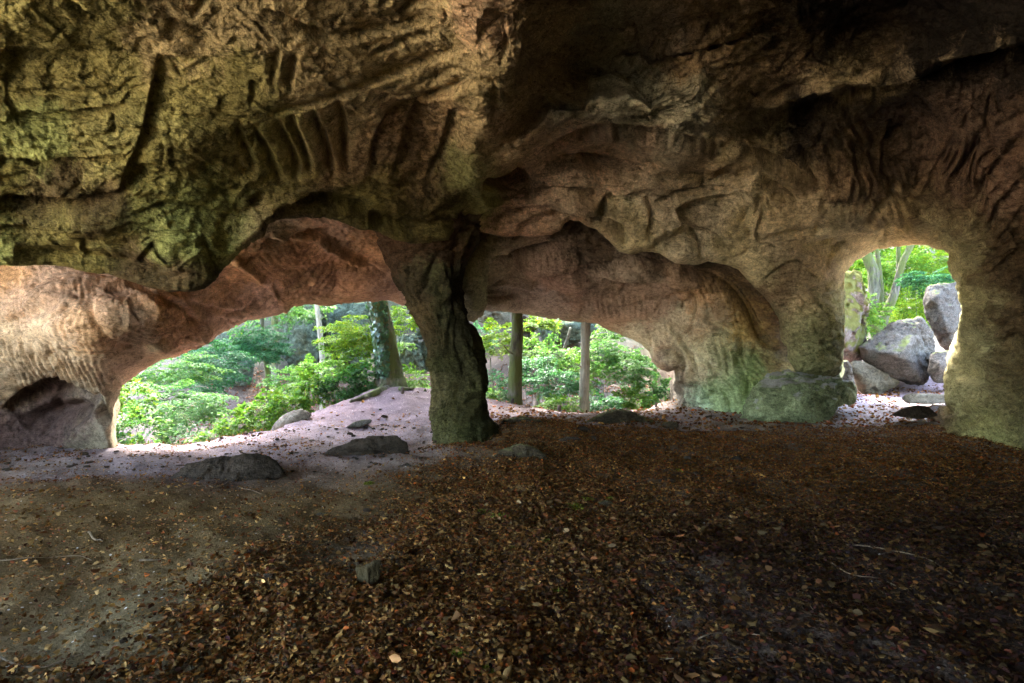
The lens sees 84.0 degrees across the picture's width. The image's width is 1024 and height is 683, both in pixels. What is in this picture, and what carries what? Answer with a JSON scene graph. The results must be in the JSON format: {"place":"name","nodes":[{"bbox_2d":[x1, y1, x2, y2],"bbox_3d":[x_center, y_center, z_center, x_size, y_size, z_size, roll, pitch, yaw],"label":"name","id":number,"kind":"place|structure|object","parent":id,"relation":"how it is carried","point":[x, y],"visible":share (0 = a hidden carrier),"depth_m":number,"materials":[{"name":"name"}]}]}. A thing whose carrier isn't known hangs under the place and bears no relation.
{"place":"outdoors","nodes":[
{"label":"outdoors","id":0,"kind":"place"},
{"bbox_2d":[0,217,405,450],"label":"cave wall","id":1,"kind":"structure","parent":0,"point":[78,349],"depth_m":7.65,"materials":[{"name":"stone"}]},
{"bbox_2d":[0,0,1023,450],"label":"cave ceiling","id":2,"kind":"structure","parent":0,"point":[792,160],"depth_m":5.23,"materials":[{"name":"stone"}]},
{"bbox_2d":[0,245,1023,682],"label":"ground","id":3,"kind":"structure","parent":0,"point":[394,403],"depth_m":4.50,"materials":[{"name":"soil"}]},
{"bbox_2d":[0,653,82,667],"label":"twig","id":4,"kind":"object","parent":3,"relation":"on","point":[10,662],"visible":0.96,"depth_m":2.69,"materials":[{"name":"brown wood"}]},
{"bbox_2d":[0,555,90,560],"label":"twig","id":5,"kind":"object","parent":3,"relation":"on","point":[42,557],"visible":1,"depth_m":3.88,"materials":[{"name":"brown wood"}]},
{"bbox_2d":[117,378,160,443],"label":"shrub","id":6,"kind":"object","parent":3,"relation":"on","point":[132,381],"visible":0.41,"depth_m":11.76,"materials":[{"name":"green plant"}]},
{"bbox_2d":[116,401,173,444],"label":"shrub","id":7,"kind":"object","parent":3,"relation":"on","point":[134,408],"visible":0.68,"depth_m":10.55,"materials":[{"name":"green plant"}]},
{"bbox_2d":[117,378,240,440],"bbox_3d":[-8.521,3.033,14.482,2.651,4.274,2.665,0,0,38],"label":"shrub","id":8,"kind":"object","parent":3,"relation":"on","point":[201,411],"visible":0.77,"depth_m":14.20,"materials":[{"name":"green plant"}]},
{"bbox_2d":[124,351,235,429],"bbox_3d":[-9.415,3.155,16.179,2.721,5.950,2.655,0,0,0],"label":"shrub","id":9,"kind":"object","parent":3,"relation":"on","point":[174,375],"visible":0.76,"depth_m":15.72,"materials":[{"name":"green plant"}]},
{"bbox_2d":[155,420,204,444],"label":"shrub","id":10,"kind":"object","parent":3,"relation":"on","point":[174,434],"visible":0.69,"depth_m":11.37,"materials":[{"name":"green plant"}]},
{"bbox_2d":[174,372,237,433],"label":"shrub","id":11,"kind":"object","parent":3,"relation":"on","point":[205,389],"visible":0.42,"depth_m":19.63,"materials":[{"name":"green plant"}]},
{"bbox_2d":[184,416,236,442],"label":"shrub","id":12,"kind":"object","parent":3,"relation":"on","point":[210,434],"visible":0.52,"depth_m":10.31,"materials":[{"name":"green plant"}]},
{"bbox_2d":[173,338,259,430],"bbox_3d":[-9.838,2.732,18.895,2.817,5.934,2.962,0,0,0],"label":"sapling","id":13,"kind":"object","parent":3,"relation":"on","point":[221,348],"visible":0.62,"depth_m":18.81,"materials":[{"name":"green plant"}]},
{"bbox_2d":[170,453,285,481],"bbox_3d":[-3.276,1.524,6.539,1.523,0.569,0.941,0,0,0],"label":"boulder","id":14,"kind":"object","parent":3,"relation":"on","point":[247,467],"visible":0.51,"depth_m":6.21,"materials":[{"name":"stone"}]},
{"bbox_2d":[212,331,254,385],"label":"rock cliff","id":15,"kind":"structure","parent":3,"relation":"on","point":[221,336],"depth_m":24.83,"materials":[{"name":"stone"}]},
{"bbox_2d":[211,401,263,438],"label":"shrub","id":16,"kind":"object","parent":3,"relation":"on","point":[255,423],"visible":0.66,"depth_m":10.80,"materials":[{"name":"green plant"}]},
{"bbox_2d":[218,320,295,400],"bbox_3d":[-9.557,1.646,21.500,3.133,5.332,2.460,0,0,38],"label":"layered sapling","id":17,"kind":"object","parent":3,"relation":"on","point":[249,344],"visible":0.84,"depth_m":20.98,"materials":[{"name":"green plant"}]},
{"bbox_2d":[229,388,289,431],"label":"shrub","id":18,"kind":"object","parent":3,"relation":"on","point":[261,397],"visible":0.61,"depth_m":11.39,"materials":[{"name":"green plant"}]},
{"bbox_2d":[271,315,278,402],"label":"tree","id":19,"kind":"object","parent":3,"relation":"on","point":[274,320],"visible":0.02,"depth_m":23.89,"materials":[{"name":"green plant"}]},
{"bbox_2d":[227,304,327,430],"bbox_3d":[-9.712,-1.342,21.880,6.269,10.478,6.425,0,0,0],"label":"tree","id":20,"kind":"object","parent":3,"relation":"on","point":[267,371],"visible":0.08,"depth_m":21.92,"materials":[{"name":"green plant"}]},
{"bbox_2d":[257,364,312,405],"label":"shrub","id":21,"kind":"object","parent":3,"relation":"on","point":[289,378],"visible":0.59,"depth_m":13.88,"materials":[{"name":"green plant"}]},
{"bbox_2d":[258,385,314,424],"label":"shrub","id":22,"kind":"object","parent":3,"relation":"on","point":[291,399],"visible":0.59,"depth_m":11.83,"materials":[{"name":"green plant"}]},
{"bbox_2d":[271,409,311,430],"bbox_3d":[-4.086,1.471,10.511,0.696,0.511,0.948,0,0,-22],"label":"boulder","id":23,"kind":"object","parent":3,"relation":"on","point":[292,417],"visible":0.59,"depth_m":10.16,"materials":[{"name":"stone"}]},
{"bbox_2d":[275,306,321,367],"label":"tree","id":24,"kind":"object","parent":3,"relation":"on","point":[301,315],"visible":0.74,"depth_m":23.79,"materials":[{"name":"green plant"}]},
{"bbox_2d":[281,304,321,367],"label":"rock cliff","id":25,"kind":"structure","parent":3,"relation":"on","point":[307,333],"depth_m":26.54,"materials":[{"name":"stone"}]},
{"bbox_2d":[284,366,338,410],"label":"shrub","id":26,"kind":"object","parent":3,"relation":"on","point":[307,374],"visible":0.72,"depth_m":12.29,"materials":[{"name":"green plant"}]},
{"bbox_2d":[291,353,344,405],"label":"shrub","id":27,"kind":"object","parent":3,"relation":"on","point":[307,363],"visible":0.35,"depth_m":15.38,"materials":[{"name":"green plant"}]},
{"bbox_2d":[314,304,324,409],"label":"tree","id":28,"kind":"object","parent":3,"relation":"on","point":[318,320],"visible":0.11,"depth_m":17.93,"materials":[{"name":"grey plant"}]},
{"bbox_2d":[312,305,337,357],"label":"shrub","id":29,"kind":"object","parent":3,"relation":"on","point":[326,309],"visible":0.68,"depth_m":18.56,"materials":[{"name":"green plant"}]},
{"bbox_2d":[311,363,373,404],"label":"shrub","id":30,"kind":"object","parent":3,"relation":"on","point":[343,393],"visible":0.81,"depth_m":12.40,"materials":[{"name":"green plant"}]},
{"bbox_2d":[312,345,373,386],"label":"shrub","id":31,"kind":"object","parent":3,"relation":"on","point":[339,368],"visible":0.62,"depth_m":13.97,"materials":[{"name":"green plant"}]},
{"bbox_2d":[321,302,368,363],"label":"rock cliff","id":32,"kind":"structure","parent":3,"relation":"on","point":[343,310],"depth_m":28.79,"materials":[{"name":"plant"}]},
{"bbox_2d":[312,314,405,384],"bbox_3d":[-3.779,1.349,13.898,2.372,4.046,1.849,0,0,0],"label":"shrub","id":33,"kind":"object","parent":3,"relation":"on","point":[343,330],"visible":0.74,"depth_m":13.61,"materials":[{"name":"green plant"}]},
{"bbox_2d":[346,419,371,427],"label":"flat stone","id":34,"kind":"object","parent":3,"relation":"on","point":[360,423],"visible":0.99,"depth_m":9.40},
{"bbox_2d":[343,358,379,393],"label":"shrub","id":35,"kind":"object","parent":3,"relation":"on","point":[366,364],"visible":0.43,"depth_m":12.74,"materials":[{"name":"green plant"}]},
{"bbox_2d":[322,435,408,456],"bbox_3d":[-2.063,1.450,7.716,1.415,0.426,0.641,0,0,0],"label":"boulder","id":36,"kind":"object","parent":3,"relation":"on","point":[375,445],"visible":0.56,"depth_m":7.46,"materials":[{"name":"stone"}]},
{"bbox_2d":[355,560,380,585],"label":"rock","id":37,"kind":"object","parent":3,"relation":"on","point":[368,573],"visible":0.84,"depth_m":3.48,"materials":[{"name":"grey stone"}]},
{"bbox_2d":[349,300,426,402],"bbox_3d":[-5.511,-3.242,17.419,8.423,11.000,18.771,0,0,-21],"label":"tree","id":38,"kind":"object","parent":3,"relation":"on","point":[388,366],"visible":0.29,"depth_m":12.65,"materials":[{"name":"brown plant"}]},
{"bbox_2d":[390,305,418,377],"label":"shrub","id":39,"kind":"object","parent":3,"relation":"on","point":[399,311],"visible":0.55,"depth_m":15.00,"materials":[{"name":"green plant"}]},
{"bbox_2d":[397,342,417,368],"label":"shrub","id":40,"kind":"object","parent":3,"relation":"on","point":[411,344],"visible":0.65,"depth_m":15.47,"materials":[{"name":"green plant"}]},
{"bbox_2d":[150,347,669,443],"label":"leaf litter","id":41,"kind":"object","parent":3,"relation":"on","point":[502,387],"visible":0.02,"depth_m":25.09,"materials":[{"name":"plant"}]},
{"bbox_2d":[396,331,426,374],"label":"rock cliff","id":42,"kind":"structure","parent":3,"relation":"on","point":[414,357],"depth_m":19.89,"materials":[{"name":"stone"}]},
{"bbox_2d":[402,362,430,388],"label":"shrub","id":43,"kind":"object","parent":3,"relation":"on","point":[412,382],"visible":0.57,"depth_m":14.38,"materials":[{"name":"green plant"}]},
{"bbox_2d":[419,340,428,371],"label":"rock cliff","id":44,"kind":"structure","parent":3,"relation":"on","point":[423,349],"depth_m":20.21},
{"bbox_2d":[375,211,500,443],"bbox_3d":[-1.291,-0.231,8.512,2.485,3.629,2.515,0,0,0],"label":"rock pillar","id":45,"kind":"object","parent":3,"relation":"on","point":[427,278],"visible":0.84,"depth_m":8.06,"materials":[{"name":"stone"}]},
{"bbox_2d":[228,366,669,412],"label":"undergrowth","id":46,"kind":"object","parent":3,"relation":"on","point":[627,375],"visible":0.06,"depth_m":25.03,"materials":[{"name":"green plant"}]},
{"bbox_2d":[448,648,468,659],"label":"moss tuft","id":47,"kind":"object","parent":3,"relation":"on","point":[458,653],"visible":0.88,"depth_m":2.70,"materials":[{"name":"green plant"}]},
{"bbox_2d":[473,320,499,350],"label":"shrub","id":48,"kind":"object","parent":3,"relation":"on","point":[485,332],"visible":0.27,"depth_m":16.87,"materials":[{"name":"green plant"}]},
{"bbox_2d":[0,409,982,670],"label":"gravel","id":49,"kind":"structure","parent":3,"relation":"on","point":[266,575],"depth_m":7.21,"materials":[{"name":"gravel"}]},
{"bbox_2d":[477,310,509,326],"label":"rock cliff","id":50,"kind":"structure","parent":3,"relation":"on","point":[501,318],"depth_m":26.99,"materials":[{"name":"stone"}]},
{"bbox_2d":[486,386,503,399],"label":"shrub","id":51,"kind":"object","parent":3,"relation":"on","point":[491,397],"visible":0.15,"depth_m":14.87,"materials":[{"name":"green plant"}]},
{"bbox_2d":[481,317,511,399],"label":"shrub","id":52,"kind":"object","parent":3,"relation":"on","point":[486,338],"visible":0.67,"depth_m":14.01,"materials":[{"name":"green plant"}]},
{"bbox_2d":[486,368,507,397],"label":"shrub","id":53,"kind":"object","parent":3,"relation":"on","point":[497,377],"visible":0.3,"depth_m":15.96,"materials":[{"name":"green plant"}]},
{"bbox_2d":[486,391,509,401],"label":"shrub","id":54,"kind":"object","parent":3,"relation":"on","point":[504,396],"visible":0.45,"depth_m":13.05,"materials":[{"name":"green plant"}]},
{"bbox_2d":[0,412,1023,682],"bbox_3d":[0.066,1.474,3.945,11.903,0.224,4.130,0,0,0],"label":"leaf litter","id":55,"kind":"object","parent":3,"relation":"on","point":[418,602],"visible":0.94,"depth_m":3.34,"materials":[{"name":"plant"}]},
{"bbox_2d":[695,632,825,662],"bbox_3d":[1.208,1.500,2.810,0.580,0.056,0.190,0,0,23],"label":"twig","id":56,"kind":"object","parent":55,"relation":"on","point":[740,633],"visible":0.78,"depth_m":2.90,"materials":[{"name":"brown wood"}]},
{"bbox_2d":[0,415,1023,538],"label":"leaf litter","id":57,"kind":"object","parent":3,"relation":"on","point":[951,439],"visible":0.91,"depth_m":6.65,"materials":[{"name":"plant"}]},
{"bbox_2d":[499,416,542,424],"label":"boulder","id":58,"kind":"object","parent":3,"relation":"on","point":[517,419],"visible":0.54,"depth_m":8.61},
{"bbox_2d":[495,444,548,459],"bbox_3d":[0.112,1.489,7.205,1.021,0.511,0.684,0,0,0],"label":"boulder","id":59,"kind":"object","parent":3,"relation":"on","point":[521,450],"visible":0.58,"depth_m":6.89,"materials":[{"name":"stone"}]},
{"bbox_2d":[499,313,545,404],"bbox_3d":[-0.095,-3.170,13.114,9.173,9.937,8.624,0,0,0],"label":"tree","id":60,"kind":"object","parent":3,"relation":"on","point":[515,375],"visible":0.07,"depth_m":13.08,"materials":[{"name":"brown plant"}]},
{"bbox_2d":[523,315,535,349],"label":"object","id":61,"kind":"structure","parent":3,"relation":"on","point":[526,334],"depth_m":26.07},
{"bbox_2d":[508,356,559,405],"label":"shrub","id":62,"kind":"object","parent":3,"relation":"on","point":[525,369],"visible":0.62,"depth_m":15.83,"materials":[{"name":"green plant"}]},
{"bbox_2d":[522,332,547,399],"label":"shrub","id":63,"kind":"object","parent":3,"relation":"on","point":[530,353],"visible":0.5,"depth_m":17.77,"materials":[{"name":"green plant"}]},
{"bbox_2d":[534,316,539,407],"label":"tree","id":64,"kind":"object","parent":3,"relation":"on","point":[538,386],"visible":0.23,"depth_m":20.94,"materials":[{"name":"green plant"}]},
{"bbox_2d":[523,315,564,408],"bbox_3d":[0.769,1.211,14.989,1.219,3.970,1.411,0,0,0],"label":"tree","id":65,"kind":"object","parent":3,"relation":"on","point":[552,324],"visible":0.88,"depth_m":14.81,"materials":[{"name":"green plant"}]},
{"bbox_2d":[523,360,579,406],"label":"shrub","id":66,"kind":"object","parent":3,"relation":"on","point":[570,384],"visible":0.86,"depth_m":14.89,"materials":[{"name":"green plant"}]},
{"bbox_2d":[528,333,579,398],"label":"shrub","id":67,"kind":"object","parent":3,"relation":"on","point":[563,360],"visible":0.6,"depth_m":16.75,"materials":[{"name":"green plant"}]},
{"bbox_2d":[533,392,583,411],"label":"shrub","id":68,"kind":"object","parent":3,"relation":"on","point":[548,404],"visible":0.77,"depth_m":13.22,"materials":[{"name":"green plant"}]},
{"bbox_2d":[545,343,580,357],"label":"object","id":69,"kind":"structure","parent":3,"relation":"on","point":[573,345],"depth_m":26.01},
{"bbox_2d":[538,318,597,345],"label":"rock cliff","id":70,"kind":"structure","parent":69,"relation":"on","point":[575,335],"depth_m":24.65,"materials":[{"name":"stone"}]},
{"bbox_2d":[559,327,571,361],"bbox_3d":[1.763,0.125,18.874,0.125,1.193,0.693,0,0,-32],"label":"dead trunk","id":71,"kind":"object","parent":3,"relation":"on","point":[567,339],"visible":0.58,"depth_m":18.75,"materials":[{"name":"wood"}]},
{"bbox_2d":[558,436,580,441],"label":"stone","id":72,"kind":"object","parent":3,"relation":"on","point":[563,439],"visible":0.71,"depth_m":7.82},
{"bbox_2d":[565,349,580,410],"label":"shrub","id":73,"kind":"object","parent":3,"relation":"on","point":[576,359],"visible":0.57,"depth_m":15.38,"materials":[{"name":"green plant"}]},
{"bbox_2d":[567,502,584,509],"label":"moss tuft","id":74,"kind":"object","parent":3,"relation":"on","point":[578,506],"visible":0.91,"depth_m":5.10,"materials":[{"name":"green plant"}]},
{"bbox_2d":[562,355,608,396],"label":"shrub","id":75,"kind":"object","parent":3,"relation":"on","point":[572,369],"visible":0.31,"depth_m":18.82,"materials":[{"name":"green plant"}]},
{"bbox_2d":[577,322,602,412],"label":"tree","id":76,"kind":"object","parent":3,"relation":"on","point":[584,365],"visible":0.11,"depth_m":13.50,"materials":[{"name":"grey plant"}]},
{"bbox_2d":[268,246,927,341],"bbox_3d":[6.264,-9.889,39.099,59.702,20.047,22.009,0,0,0],"label":"wood","id":77,"kind":"object","parent":3,"relation":"on","point":[926,248],"depth_m":31.53,"materials":[{"name":"green plant"}]},
{"bbox_2d":[253,384,945,431],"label":"leaf litter","id":78,"kind":"object","parent":3,"relation":"on","point":[829,422],"visible":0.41,"depth_m":10.50,"materials":[{"name":"plant"}]},
{"bbox_2d":[578,388,625,411],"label":"shrub","id":79,"kind":"object","parent":3,"relation":"on","point":[616,401],"visible":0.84,"depth_m":13.81,"materials":[{"name":"green plant"}]},
{"bbox_2d":[578,334,629,382],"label":"shrub","id":80,"kind":"object","parent":3,"relation":"on","point":[600,350],"visible":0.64,"depth_m":16.29,"materials":[{"name":"green plant"}]},
{"bbox_2d":[598,500,612,507],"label":"stone","id":81,"kind":"object","parent":3,"relation":"on","point":[605,502],"visible":0.62,"depth_m":5.20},
{"bbox_2d":[590,324,625,406],"bbox_3d":[3.390,1.733,19.994,1.624,5.041,1.602,0,0,22],"label":"tree","id":82,"kind":"object","parent":3,"relation":"on","point":[601,335],"visible":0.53,"depth_m":19.89,"materials":[{"name":"green plant"}]},
{"bbox_2d":[587,409,652,423],"bbox_3d":[1.893,1.421,10.364,1.344,0.455,0.987,0,0,0],"label":"boulder","id":83,"kind":"object","parent":3,"relation":"on","point":[615,416],"visible":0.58,"depth_m":9.91,"materials":[{"name":"stone"}]},
{"bbox_2d":[595,345,660,409],"bbox_3d":[3.368,1.722,15.908,1.759,3.284,1.945,0,0,-10],"label":"shrub","id":84,"kind":"object","parent":3,"relation":"on","point":[638,360],"visible":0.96,"depth_m":15.78,"materials":[{"name":"green plant"}]},
{"bbox_2d":[607,384,656,409],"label":"shrub","id":85,"kind":"object","parent":3,"relation":"on","point":[630,394],"visible":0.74,"depth_m":15.24,"materials":[{"name":"green plant"}]},
{"bbox_2d":[621,371,667,409],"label":"shrub","id":86,"kind":"object","parent":3,"relation":"on","point":[652,383],"visible":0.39,"depth_m":16.25,"materials":[{"name":"green plant"}]},
{"bbox_2d":[651,375,671,401],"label":"shrub","id":87,"kind":"object","parent":3,"relation":"on","point":[663,383],"visible":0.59,"depth_m":15.88,"materials":[{"name":"green plant"}]},
{"bbox_2d":[661,421,678,428],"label":"stone","id":88,"kind":"object","parent":3,"relation":"on","point":[670,424],"visible":0.8,"depth_m":9.67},
{"bbox_2d":[636,656,748,662],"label":"twig","id":89,"kind":"object","parent":3,"relation":"on","point":[685,659],"visible":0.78,"depth_m":2.73,"materials":[{"name":"brown wood"}]},
{"bbox_2d":[740,369,844,422],"bbox_3d":[5.464,1.083,11.003,1.694,1.140,2.696,0,0,35],"label":"boulder","id":90,"kind":"object","parent":3,"relation":"on","point":[788,395],"visible":0.82,"depth_m":10.09,"materials":[{"name":"stone"}]},
{"bbox_2d":[842,360,854,383],"bbox_3d":[8.236,0.822,14.058,0.390,0.757,1.196,0,0,28],"label":"rock block","id":91,"kind":"object","parent":3,"relation":"on","point":[848,374],"visible":0.41,"depth_m":13.61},
{"bbox_2d":[841,380,856,405],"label":"boulder","id":92,"kind":"object","parent":3,"relation":"on","point":[849,395],"visible":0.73,"depth_m":10.78,"materials":[{"name":"stone"}]},
{"bbox_2d":[844,268,869,361],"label":"mossy crag","id":93,"kind":"structure","parent":3,"relation":"on","point":[857,305],"depth_m":15.21,"materials":[{"name":"stone"}]},
{"bbox_2d":[830,561,905,589],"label":"twig","id":94,"kind":"object","parent":3,"relation":"on","point":[860,575],"visible":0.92,"depth_m":3.60,"materials":[{"name":"brown wood"}]},
{"bbox_2d":[849,360,898,394],"bbox_3d":[9.664,0.974,15.139,1.092,0.974,2.333,0,0,35],"label":"rock block","id":95,"kind":"object","parent":3,"relation":"on","point":[868,378],"visible":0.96,"depth_m":14.48,"materials":[{"name":"stone"}]},
{"bbox_2d":[865,291,898,338],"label":"shrub","id":96,"kind":"object","parent":3,"relation":"on","point":[871,319],"visible":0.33,"depth_m":20.61,"materials":[{"name":"green plant"}]},
{"bbox_2d":[862,245,913,334],"bbox_3d":[12.442,-4.634,22.143,8.334,9.713,8.483,0,0,0],"label":"tree","id":97,"kind":"object","parent":3,"relation":"on","point":[873,267],"visible":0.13,"depth_m":21.83,"materials":[{"name":"grey plant"}]},
{"bbox_2d":[858,316,935,385],"bbox_3d":[10.656,0.241,15.672,1.637,1.841,3.772,0,0,37],"label":"boulder","id":98,"kind":"object","parent":3,"relation":"on","point":[901,350],"visible":0.89,"depth_m":14.60,"materials":[{"name":"stone"}]},
{"bbox_2d":[846,544,952,579],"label":"twig","id":99,"kind":"object","parent":3,"relation":"on","point":[896,551],"visible":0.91,"depth_m":4.00,"materials":[{"name":"brown wood"}]},
{"bbox_2d":[858,245,941,319],"bbox_3d":[17.004,-2.094,25.131,2.758,4.539,3.306,0,0,-29],"label":"shrub","id":100,"kind":"object","parent":3,"relation":"on","point":[888,274],"visible":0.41,"depth_m":24.60,"materials":[{"name":"green plant"}]},
{"bbox_2d":[847,245,953,323],"bbox_3d":[21.692,-3.335,32.029,8.236,5.188,9.444,0,0,0],"label":"shrub","id":101,"kind":"object","parent":3,"relation":"on","point":[858,265],"visible":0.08,"depth_m":30.75,"materials":[{"name":"green plant"}]},
{"bbox_2d":[886,287,930,327],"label":"shrub","id":102,"kind":"object","parent":3,"relation":"on","point":[902,306],"visible":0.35,"depth_m":24.66,"materials":[{"name":"green plant"}]},
{"bbox_2d":[892,405,937,418],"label":"flat stone","id":103,"kind":"object","parent":3,"relation":"on","point":[917,412],"visible":1,"depth_m":9.60,"materials":[{"name":"stone"}]},
{"bbox_2d":[894,266,953,337],"bbox_3d":[14.138,-1.097,19.492,1.862,2.887,1.958,0,0,0],"label":"shrub","id":104,"kind":"object","parent":3,"relation":"on","point":[931,279],"visible":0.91,"depth_m":19.28,"materials":[{"name":"green plant"}]},
{"bbox_2d":[902,393,945,403],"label":"flat stone","id":105,"kind":"object","parent":3,"relation":"on","point":[919,398],"visible":0.94,"depth_m":11.00,"materials":[{"name":"stone"}]},
{"bbox_2d":[908,245,955,286],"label":"shrub","id":106,"kind":"object","parent":3,"relation":"on","point":[939,265],"visible":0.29,"depth_m":25.46,"materials":[{"name":"green plant"}]},
{"bbox_2d":[927,350,948,382],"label":"boulder","id":107,"kind":"object","parent":3,"relation":"on","point":[937,366],"visible":0.52,"depth_m":13.89,"materials":[{"name":"stone"}]},
{"bbox_2d":[923,282,961,350],"bbox_3d":[13.214,-0.745,17.328,1.040,2.091,3.221,0,0,39],"label":"boulder","id":108,"kind":"object","parent":3,"relation":"on","point":[942,308],"visible":0.68,"depth_m":16.35,"materials":[{"name":"stone"}]},
{"bbox_2d":[462,220,844,413],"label":"cave wall","id":109,"kind":"structure","parent":0,"point":[708,332],"depth_m":11.53,"materials":[{"name":"stone"}]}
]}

